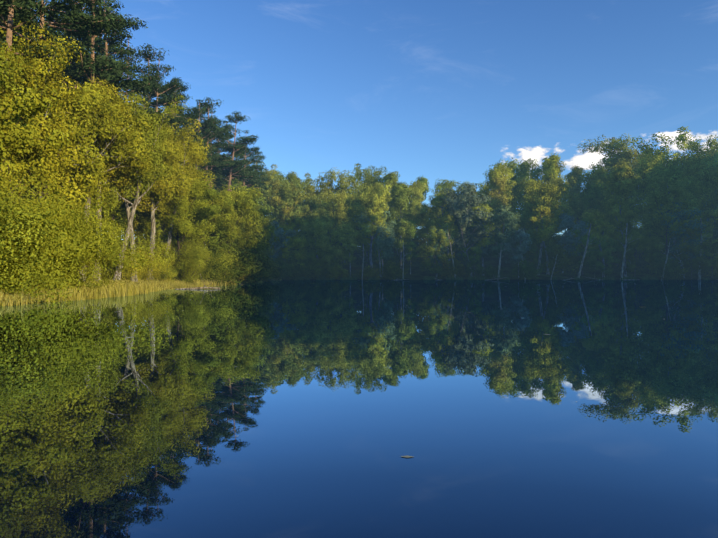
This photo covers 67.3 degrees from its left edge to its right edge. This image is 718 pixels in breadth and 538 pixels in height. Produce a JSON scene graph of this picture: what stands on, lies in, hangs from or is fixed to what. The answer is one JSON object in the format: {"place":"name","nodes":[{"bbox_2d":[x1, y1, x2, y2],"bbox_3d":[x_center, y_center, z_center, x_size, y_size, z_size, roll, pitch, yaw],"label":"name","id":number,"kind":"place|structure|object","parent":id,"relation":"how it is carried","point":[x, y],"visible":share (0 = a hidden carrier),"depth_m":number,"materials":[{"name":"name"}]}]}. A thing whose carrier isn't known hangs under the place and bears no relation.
{"place":"outdoors","nodes":[
{"label":"outdoors","id":0,"kind":"place"},
{"bbox_2d":[0,280,717,537],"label":"lake water","id":1,"kind":"structure","parent":0,"point":[295,409],"depth_m":6.03,"materials":[{"name":"blue liquid"}]},
{"bbox_2d":[4,237,717,303],"bbox_3d":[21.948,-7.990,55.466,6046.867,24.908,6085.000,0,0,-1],"label":"bushes","id":2,"kind":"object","parent":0,"point":[416,272],"depth_m":129.20,"materials":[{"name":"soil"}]},
{"bbox_2d":[0,42,33,92],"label":"poplar tree","id":3,"kind":"object","parent":2,"relation":"on","point":[4,68],"visible":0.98,"depth_m":37.42,"materials":[{"name":"green plant"}]},
{"bbox_2d":[0,0,69,154],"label":"pine","id":4,"kind":"object","parent":2,"relation":"on","point":[12,7],"visible":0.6,"depth_m":41.76,"materials":[{"name":"green plant"}]},
{"bbox_2d":[0,84,70,209],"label":"tree","id":5,"kind":"object","parent":2,"relation":"on","point":[36,105],"visible":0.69,"depth_m":35.76,"materials":[{"name":"green plant"}]},
{"bbox_2d":[0,114,97,239],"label":"tree","id":6,"kind":"object","parent":2,"relation":"on","point":[30,157],"visible":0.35,"depth_m":38.26,"materials":[{"name":"green plant"}]},
{"bbox_2d":[0,20,101,205],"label":"poplar tree","id":7,"kind":"object","parent":2,"relation":"on","point":[36,73],"visible":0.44,"depth_m":41.48,"materials":[{"name":"green plant"}]},
{"bbox_2d":[0,110,103,213],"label":"tree","id":8,"kind":"object","parent":2,"relation":"on","point":[72,188],"visible":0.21,"depth_m":40.11,"materials":[{"name":"green plant"}]},
{"bbox_2d":[0,193,107,303],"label":"bush","id":9,"kind":"object","parent":2,"relation":"on","point":[19,271],"visible":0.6,"depth_m":28.92,"materials":[{"name":"green plant"}]},
{"bbox_2d":[0,149,123,290],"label":"bush","id":10,"kind":"object","parent":2,"relation":"on","point":[40,207],"visible":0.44,"depth_m":31.16,"materials":[{"name":"green plant"}]},
{"bbox_2d":[0,0,123,206],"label":"pine","id":11,"kind":"object","parent":2,"relation":"on","point":[102,26],"visible":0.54,"depth_m":48.32,"materials":[{"name":"green plant"}]},
{"bbox_2d":[14,97,117,231],"bbox_3d":[-28.167,-7.088,46.313,10.874,16.015,13.119,0,0,28],"label":"tree","id":12,"kind":"object","parent":2,"relation":"on","point":[97,197],"visible":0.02,"depth_m":47.73,"materials":[{"name":"green plant"}]},
{"bbox_2d":[0,196,170,290],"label":"bush","id":13,"kind":"object","parent":2,"relation":"on","point":[61,259],"visible":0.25,"depth_m":33.97,"materials":[{"name":"green plant"}]},
{"bbox_2d":[0,166,175,296],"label":"bush","id":14,"kind":"object","parent":2,"relation":"on","point":[122,263],"visible":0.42,"depth_m":35.33,"materials":[{"name":"green plant"}]},
{"bbox_2d":[47,0,136,92],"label":"pine","id":15,"kind":"object","parent":2,"relation":"on","point":[122,62],"visible":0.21,"depth_m":60.58,"materials":[{"name":"green plant"}]},
{"bbox_2d":[41,82,156,280],"bbox_3d":[-22.460,-7.141,46.529,9.525,17.134,9.102,0,0,-14],"label":"poplar tree","id":16,"kind":"object","parent":2,"relation":"on","point":[106,127],"visible":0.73,"depth_m":45.20,"materials":[{"name":"green plant"}]},
{"bbox_2d":[55,0,152,259],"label":"pine","id":17,"kind":"object","parent":2,"relation":"on","point":[100,65],"visible":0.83,"depth_m":53.94,"materials":[{"name":"green plant"}]},
{"bbox_2d":[63,77,151,280],"bbox_3d":[-24.194,-8.092,50.374,9.102,19.210,9.264,0,-1,45],"label":"poplar tree","id":18,"kind":"object","parent":2,"relation":"on","point":[120,177],"visible":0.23,"depth_m":49.70,"materials":[{"name":"green plant"}]},
{"bbox_2d":[61,0,158,272],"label":"pine","id":19,"kind":"object","parent":2,"relation":"on","point":[119,37],"visible":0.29,"depth_m":62.14,"materials":[{"name":"green plant"}]},
{"bbox_2d":[80,3,147,82],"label":"pine","id":20,"kind":"object","parent":2,"relation":"on","point":[120,57],"visible":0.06,"depth_m":69.11,"materials":[{"name":"green plant"}]},
{"bbox_2d":[102,189,145,229],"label":"broad tree","id":21,"kind":"object","parent":2,"relation":"on","point":[123,209],"visible":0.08,"depth_m":62.45,"materials":[{"name":"green plant"}]},
{"bbox_2d":[81,112,176,281],"bbox_3d":[-24.888,-7.258,56.965,9.244,17.950,9.673,0,-1,-40],"label":"poplar tree","id":22,"kind":"object","parent":2,"relation":"on","point":[157,183],"visible":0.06,"depth_m":56.44,"materials":[{"name":"green plant"}]},
{"bbox_2d":[102,200,162,251],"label":"broad tree","id":23,"kind":"object","parent":2,"relation":"on","point":[136,226],"visible":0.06,"depth_m":64.80,"materials":[{"name":"green plant"}]},
{"bbox_2d":[101,248,175,281],"bbox_3d":[-24.284,-0.218,58.597,8.901,5.260,9.968,0,0,-9],"label":"bush","id":24,"kind":"object","parent":2,"relation":"on","point":[127,275],"visible":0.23,"depth_m":56.47,"materials":[{"name":"green plant"}]},
{"bbox_2d":[0,278,277,305],"bbox_3d":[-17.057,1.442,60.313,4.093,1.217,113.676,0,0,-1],"label":"reeds","id":25,"kind":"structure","parent":2,"relation":"on","point":[123,289],"depth_m":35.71,"materials":[{"name":"yellow plant"}]},
{"bbox_2d":[107,232,179,279],"bbox_3d":[-24.454,-1.232,61.867,8.116,6.240,11.139,0,0,2],"label":"bush","id":26,"kind":"object","parent":2,"relation":"on","point":[162,254],"visible":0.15,"depth_m":60.58,"materials":[{"name":"green plant"}]},
{"bbox_2d":[101,91,189,279],"bbox_3d":[-22.237,-8.150,54.559,8.758,19.658,8.910,0,0,28],"label":"poplar tree","id":27,"kind":"object","parent":2,"relation":"on","point":[154,136],"visible":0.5,"depth_m":53.72,"materials":[{"name":"green plant"}]},
{"bbox_2d":[123,122,185,279],"bbox_3d":[-22.433,-7.479,60.078,9.054,18.337,9.216,0,-1,-44],"label":"poplar tree","id":28,"kind":"object","parent":2,"relation":"on","point":[162,209],"visible":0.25,"depth_m":59.58,"materials":[{"name":"green plant"}]},
{"bbox_2d":[132,43,185,245],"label":"pine","id":29,"kind":"object","parent":2,"relation":"on","point":[147,55],"visible":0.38,"depth_m":76.99,"materials":[{"name":"green plant"}]},
{"bbox_2d":[133,55,192,249],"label":"pine","id":30,"kind":"object","parent":2,"relation":"on","point":[159,102],"visible":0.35,"depth_m":76.41,"materials":[{"name":"green plant"}]},
{"bbox_2d":[135,163,217,280],"bbox_3d":[-22.040,-6.143,63.535,9.484,15.814,10.856,0,-1,-33],"label":"broad tree","id":31,"kind":"object","parent":2,"relation":"on","point":[186,226],"visible":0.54,"depth_m":62.57,"materials":[{"name":"green plant"}]},
{"bbox_2d":[151,77,202,257],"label":"pine","id":32,"kind":"object","parent":2,"relation":"on","point":[184,88],"visible":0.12,"depth_m":85.44,"materials":[{"name":"green plant"}]},
{"bbox_2d":[144,118,214,277],"bbox_3d":[-21.052,-7.653,62.719,8.451,18.722,8.307,0,0,-10],"label":"poplar tree","id":33,"kind":"object","parent":2,"relation":"on","point":[193,154],"visible":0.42,"depth_m":62.28,"materials":[{"name":"green plant"}]},
{"bbox_2d":[151,90,213,254],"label":"pine","id":34,"kind":"object","parent":2,"relation":"on","point":[185,113],"visible":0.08,"depth_m":89.07,"materials":[{"name":"green plant"}]},
{"bbox_2d":[141,226,240,284],"bbox_3d":[-20.517,-1.300,63.268,13.752,7.626,10.021,0,0,-22],"label":"bush","id":35,"kind":"object","parent":2,"relation":"on","point":[194,258],"visible":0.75,"depth_m":61.75,"materials":[{"name":"green plant"}]},
{"bbox_2d":[170,194,230,280],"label":"tree","id":36,"kind":"object","parent":2,"relation":"on","point":[221,205],"visible":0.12,"depth_m":69.09,"materials":[{"name":"green plant"}]},
{"bbox_2d":[164,183,238,264],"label":"tree","id":37,"kind":"object","parent":2,"relation":"on","point":[211,210],"visible":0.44,"depth_m":67.71,"materials":[{"name":"green plant"}]},
{"bbox_2d":[182,100,222,176],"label":"pine","id":38,"kind":"object","parent":2,"relation":"on","point":[200,135],"visible":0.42,"depth_m":95.50,"materials":[{"name":"green plant"}]},
{"bbox_2d":[190,110,238,188],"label":"pine","id":39,"kind":"object","parent":2,"relation":"on","point":[224,155],"visible":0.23,"depth_m":103.61,"materials":[{"name":"green plant"}]},
{"bbox_2d":[196,97,237,185],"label":"pine","id":40,"kind":"object","parent":2,"relation":"on","point":[220,132],"visible":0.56,"depth_m":97.78,"materials":[{"name":"green plant"}]},
{"bbox_2d":[189,250,255,285],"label":"bush","id":41,"kind":"object","parent":2,"relation":"on","point":[238,271],"visible":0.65,"depth_m":66.80,"materials":[{"name":"green plant"}]},
{"bbox_2d":[193,190,258,248],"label":"tree","id":42,"kind":"object","parent":2,"relation":"on","point":[248,229],"visible":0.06,"depth_m":77.34,"materials":[{"name":"green plant"}]},
{"bbox_2d":[202,247,261,283],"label":"bush","id":43,"kind":"object","parent":2,"relation":"on","point":[256,267],"visible":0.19,"depth_m":72.57,"materials":[{"name":"green plant"}]},
{"bbox_2d":[202,184,262,277],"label":"tree","id":44,"kind":"object","parent":2,"relation":"on","point":[229,210],"visible":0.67,"depth_m":71.89,"materials":[{"name":"green plant"}]},
{"bbox_2d":[212,120,253,193],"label":"pine","id":45,"kind":"object","parent":2,"relation":"on","point":[229,149],"visible":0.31,"depth_m":109.20,"materials":[{"name":"green plant"}]},
{"bbox_2d":[209,111,259,190],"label":"pine","id":46,"kind":"object","parent":2,"relation":"on","point":[237,145],"visible":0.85,"depth_m":105.06,"materials":[{"name":"green plant"}]},
{"bbox_2d":[202,177,277,222],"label":"broad tree","id":47,"kind":"object","parent":2,"relation":"on","point":[240,184],"visible":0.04,"depth_m":116.98,"materials":[{"name":"green plant"}]},
{"bbox_2d":[224,130,264,199],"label":"pine","id":48,"kind":"object","parent":2,"relation":"on","point":[255,182],"visible":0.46,"depth_m":116.12,"materials":[{"name":"green plant"}]},
{"bbox_2d":[231,195,271,277],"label":"tree","id":49,"kind":"object","parent":2,"relation":"on","point":[261,245],"visible":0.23,"depth_m":81.51,"materials":[{"name":"green plant"}]},
{"bbox_2d":[231,185,274,264],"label":"broad tree","id":50,"kind":"object","parent":2,"relation":"on","point":[251,192],"visible":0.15,"depth_m":83.61,"materials":[{"name":"green plant"}]},
{"bbox_2d":[245,148,272,206],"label":"pine","id":51,"kind":"object","parent":2,"relation":"on","point":[261,158],"visible":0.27,"depth_m":127.45,"materials":[{"name":"green plant"}]},
{"bbox_2d":[268,221,296,260],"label":"tree","id":52,"kind":"object","parent":2,"relation":"on","point":[279,232],"visible":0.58,"depth_m":115.85,"materials":[{"name":"green plant"}]},
{"bbox_2d":[255,174,313,261],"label":"broad tree","id":53,"kind":"object","parent":2,"relation":"on","point":[287,195],"visible":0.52,"depth_m":122.50,"materials":[{"name":"green plant"}]},
{"bbox_2d":[265,180,305,234],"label":"poplar tree","id":54,"kind":"object","parent":2,"relation":"on","point":[286,209],"visible":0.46,"depth_m":122.64,"materials":[{"name":"green plant"}]},
{"bbox_2d":[274,216,308,269],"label":"broad tree","id":55,"kind":"object","parent":2,"relation":"on","point":[300,254],"visible":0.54,"depth_m":118.51,"materials":[{"name":"green plant"}]},
{"bbox_2d":[298,173,336,231],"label":"broad tree","id":56,"kind":"object","parent":2,"relation":"on","point":[321,189],"visible":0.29,"depth_m":141.91,"materials":[{"name":"green plant"}]},
{"bbox_2d":[300,195,336,277],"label":"poplar tree","id":57,"kind":"object","parent":2,"relation":"on","point":[313,202],"visible":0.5,"depth_m":123.07,"materials":[{"name":"green plant"}]},
{"bbox_2d":[298,190,360,267],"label":"broad tree","id":58,"kind":"object","parent":2,"relation":"on","point":[325,225],"visible":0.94,"depth_m":120.39,"materials":[{"name":"green plant"}]},
{"bbox_2d":[303,167,360,207],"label":"broad tree","id":59,"kind":"object","parent":2,"relation":"on","point":[340,183],"visible":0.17,"depth_m":141.58,"materials":[{"name":"green plant"}]},
{"bbox_2d":[318,194,361,266],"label":"broad tree","id":60,"kind":"object","parent":2,"relation":"on","point":[349,210],"visible":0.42,"depth_m":126.73,"materials":[{"name":"green plant"}]},
{"bbox_2d":[336,163,386,232],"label":"broad tree","id":61,"kind":"object","parent":2,"relation":"on","point":[370,178],"visible":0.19,"depth_m":146.53,"materials":[{"name":"green plant"}]},
{"bbox_2d":[339,180,391,265],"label":"broad tree","id":62,"kind":"object","parent":2,"relation":"on","point":[366,247],"visible":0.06,"depth_m":133.91,"materials":[{"name":"green plant"}]},
{"bbox_2d":[351,182,391,268],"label":"poplar tree","id":63,"kind":"object","parent":2,"relation":"on","point":[372,201],"visible":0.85,"depth_m":121.89,"materials":[{"name":"green plant"}]},
{"bbox_2d":[353,202,397,276],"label":"silver tree","id":64,"kind":"object","parent":2,"relation":"on","point":[386,243],"visible":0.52,"depth_m":122.97,"materials":[{"name":"green plant"}]},
{"bbox_2d":[378,171,411,253],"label":"poplar tree","id":65,"kind":"object","parent":2,"relation":"on","point":[391,179],"visible":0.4,"depth_m":141.97,"materials":[{"name":"green plant"}]},
{"bbox_2d":[385,182,414,268],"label":"tree","id":66,"kind":"object","parent":2,"relation":"on","point":[401,197],"visible":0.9,"depth_m":125.99,"materials":[{"name":"green plant"}]},
{"bbox_2d":[402,220,418,273],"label":"spire tree","id":67,"kind":"object","parent":2,"relation":"on","point":[409,247],"visible":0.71,"depth_m":126.22,"materials":[{"name":"green plant"}]},
{"bbox_2d":[408,181,426,215],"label":"poplar tree","id":68,"kind":"object","parent":2,"relation":"on","point":[418,190],"visible":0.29,"depth_m":144.17,"materials":[{"name":"green plant"}]},
{"bbox_2d":[405,203,442,262],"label":"tree","id":69,"kind":"object","parent":2,"relation":"on","point":[420,218],"visible":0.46,"depth_m":131.37,"materials":[{"name":"green plant"}]},
{"bbox_2d":[416,226,454,277],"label":"tree","id":70,"kind":"object","parent":2,"relation":"on","point":[426,263],"visible":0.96,"depth_m":121.05,"materials":[{"name":"green plant"}]},
{"bbox_2d":[420,191,460,267],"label":"poplar tree","id":71,"kind":"object","parent":2,"relation":"on","point":[446,217],"visible":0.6,"depth_m":127.77,"materials":[{"name":"green plant"}]},
{"bbox_2d":[427,227,454,276],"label":"silver tree","id":72,"kind":"object","parent":2,"relation":"on","point":[443,247],"visible":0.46,"depth_m":123.18,"materials":[{"name":"green plant"}]},
{"bbox_2d":[428,178,469,206],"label":"broad tree","id":73,"kind":"object","parent":2,"relation":"on","point":[442,186],"visible":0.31,"depth_m":172.64,"materials":[{"name":"green plant"}]},
{"bbox_2d":[439,182,494,275],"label":"silver tree","id":74,"kind":"object","parent":2,"relation":"on","point":[457,207],"visible":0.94,"depth_m":122.03,"materials":[{"name":"green plant"}]},
{"bbox_2d":[466,203,496,275],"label":"poplar tree","id":75,"kind":"object","parent":2,"relation":"on","point":[483,241],"visible":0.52,"depth_m":123.60,"materials":[{"name":"green plant"}]},
{"bbox_2d":[481,170,508,244],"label":"tree","id":76,"kind":"object","parent":2,"relation":"on","point":[498,185],"visible":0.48,"depth_m":138.05,"materials":[{"name":"green plant"}]},
{"bbox_2d":[476,163,516,253],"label":"poplar tree","id":77,"kind":"object","parent":2,"relation":"on","point":[505,171],"visible":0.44,"depth_m":139.36,"materials":[{"name":"green plant"}]},
{"bbox_2d":[474,204,519,277],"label":"silver tree","id":78,"kind":"object","parent":2,"relation":"on","point":[504,215],"visible":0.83,"depth_m":122.70,"materials":[{"name":"green plant"}]},
{"bbox_2d":[294,275,708,279],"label":"shoreline","id":79,"kind":"structure","parent":2,"relation":"on","point":[430,277],"depth_m":119.96,"materials":[{"name":"green plant"}]},
{"bbox_2d":[487,159,535,217],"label":"broad tree","id":80,"kind":"object","parent":2,"relation":"on","point":[517,177],"visible":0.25,"depth_m":150.22,"materials":[{"name":"green plant"}]},
{"bbox_2d":[501,228,531,277],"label":"silver tree","id":81,"kind":"object","parent":2,"relation":"on","point":[517,257],"visible":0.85,"depth_m":122.46,"materials":[{"name":"green plant"}]},
{"bbox_2d":[505,157,543,209],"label":"broad tree","id":82,"kind":"object","parent":2,"relation":"on","point":[536,174],"visible":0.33,"depth_m":169.88,"materials":[{"name":"green plant"}]},
{"bbox_2d":[507,176,545,212],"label":"broad tree","id":83,"kind":"object","parent":2,"relation":"on","point":[523,187],"visible":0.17,"depth_m":141.84,"materials":[{"name":"green plant"}]},
{"bbox_2d":[500,211,555,266],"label":"tree","id":84,"kind":"object","parent":2,"relation":"on","point":[524,220],"visible":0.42,"depth_m":125.78,"materials":[{"name":"green plant"}]},
{"bbox_2d":[520,192,558,274],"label":"poplar tree","id":85,"kind":"object","parent":2,"relation":"on","point":[534,200],"visible":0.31,"depth_m":126.52,"materials":[{"name":"green plant"}]},
{"bbox_2d":[523,180,566,274],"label":"poplar tree","id":86,"kind":"object","parent":2,"relation":"on","point":[553,203],"visible":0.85,"depth_m":124.96,"materials":[{"name":"green plant"}]},
{"bbox_2d":[526,208,574,269],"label":"tree","id":87,"kind":"object","parent":2,"relation":"on","point":[549,247],"visible":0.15,"depth_m":126.37,"materials":[{"name":"green plant"}]},
{"bbox_2d":[541,153,566,203],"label":"tree","id":88,"kind":"object","parent":2,"relation":"on","point":[551,166],"visible":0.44,"depth_m":142.51,"materials":[{"name":"green plant"}]},
{"bbox_2d":[546,174,583,228],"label":"poplar tree","id":89,"kind":"object","parent":2,"relation":"on","point":[567,197],"visible":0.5,"depth_m":138.61,"materials":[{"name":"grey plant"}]},
{"bbox_2d":[553,213,589,272],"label":"silver tree","id":90,"kind":"object","parent":2,"relation":"on","point":[567,221],"visible":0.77,"depth_m":125.93,"materials":[{"name":"green plant"}]},
{"bbox_2d":[566,164,584,214],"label":"spire tree","id":91,"kind":"object","parent":2,"relation":"on","point":[576,187],"visible":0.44,"depth_m":160.17,"materials":[{"name":"green plant"}]},
{"bbox_2d":[560,196,604,245],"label":"tree","id":92,"kind":"object","parent":2,"relation":"on","point":[581,206],"visible":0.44,"depth_m":136.98,"materials":[{"name":"green plant"}]},
{"bbox_2d":[562,216,603,274],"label":"broad tree","id":93,"kind":"object","parent":2,"relation":"on","point":[584,241],"visible":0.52,"depth_m":125.79,"materials":[{"name":"green plant"}]},
{"bbox_2d":[574,180,605,249],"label":"poplar tree","id":94,"kind":"object","parent":2,"relation":"on","point":[592,192],"visible":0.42,"depth_m":140.64,"materials":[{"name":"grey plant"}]},
{"bbox_2d":[583,208,616,277],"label":"poplar tree","id":95,"kind":"object","parent":2,"relation":"on","point":[596,230],"visible":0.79,"depth_m":125.45,"materials":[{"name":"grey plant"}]},
{"bbox_2d":[576,133,641,191],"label":"broad tree","id":96,"kind":"object","parent":2,"relation":"on","point":[624,150],"visible":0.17,"depth_m":154.63,"materials":[{"name":"green plant"}]},
{"bbox_2d":[578,134,643,190],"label":"broad tree","id":97,"kind":"object","parent":2,"relation":"on","point":[610,153],"visible":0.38,"depth_m":158.90,"materials":[{"name":"green plant"}]},
{"bbox_2d":[595,162,639,276],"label":"tree","id":98,"kind":"object","parent":2,"relation":"on","point":[621,182],"visible":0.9,"depth_m":125.45,"materials":[{"name":"green plant"}]},
{"bbox_2d":[600,156,668,257],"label":"broad tree","id":99,"kind":"object","parent":2,"relation":"on","point":[650,168],"visible":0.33,"depth_m":126.61,"materials":[{"name":"green plant"}]},
{"bbox_2d":[615,233,657,278],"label":"tree","id":100,"kind":"object","parent":2,"relation":"on","point":[643,242],"visible":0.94,"depth_m":122.77,"materials":[{"name":"green plant"}]},
{"bbox_2d":[633,217,678,269],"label":"tree","id":101,"kind":"object","parent":2,"relation":"on","point":[657,262],"visible":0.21,"depth_m":126.49,"materials":[{"name":"green plant"}]},
{"bbox_2d":[628,172,703,276],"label":"broad tree","id":102,"kind":"object","parent":2,"relation":"on","point":[654,200],"visible":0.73,"depth_m":122.15,"materials":[{"name":"green plant"}]},
{"bbox_2d":[636,164,703,274],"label":"poplar tree","id":103,"kind":"object","parent":2,"relation":"on","point":[672,174],"visible":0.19,"depth_m":126.95,"materials":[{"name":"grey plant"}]},
{"bbox_2d":[630,126,714,252],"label":"broad tree","id":104,"kind":"object","parent":2,"relation":"on","point":[664,155],"visible":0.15,"depth_m":137.06,"materials":[{"name":"green plant"}]},
{"bbox_2d":[653,200,706,277],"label":"silver tree","id":105,"kind":"object","parent":2,"relation":"on","point":[674,239],"visible":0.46,"depth_m":122.40,"materials":[{"name":"green plant"}]},
{"bbox_2d":[662,152,717,252],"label":"broad tree","id":106,"kind":"object","parent":2,"relation":"on","point":[694,168],"visible":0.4,"depth_m":128.22,"materials":[{"name":"green plant"}]},
{"bbox_2d":[671,220,717,278],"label":"tree","id":107,"kind":"object","parent":2,"relation":"on","point":[698,261],"visible":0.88,"depth_m":121.07,"materials":[{"name":"green plant"}]},
{"bbox_2d":[31,0,717,242],"label":"sky","id":108,"kind":"structure","parent":0,"point":[450,90],"materials":[{"name":"blue"}]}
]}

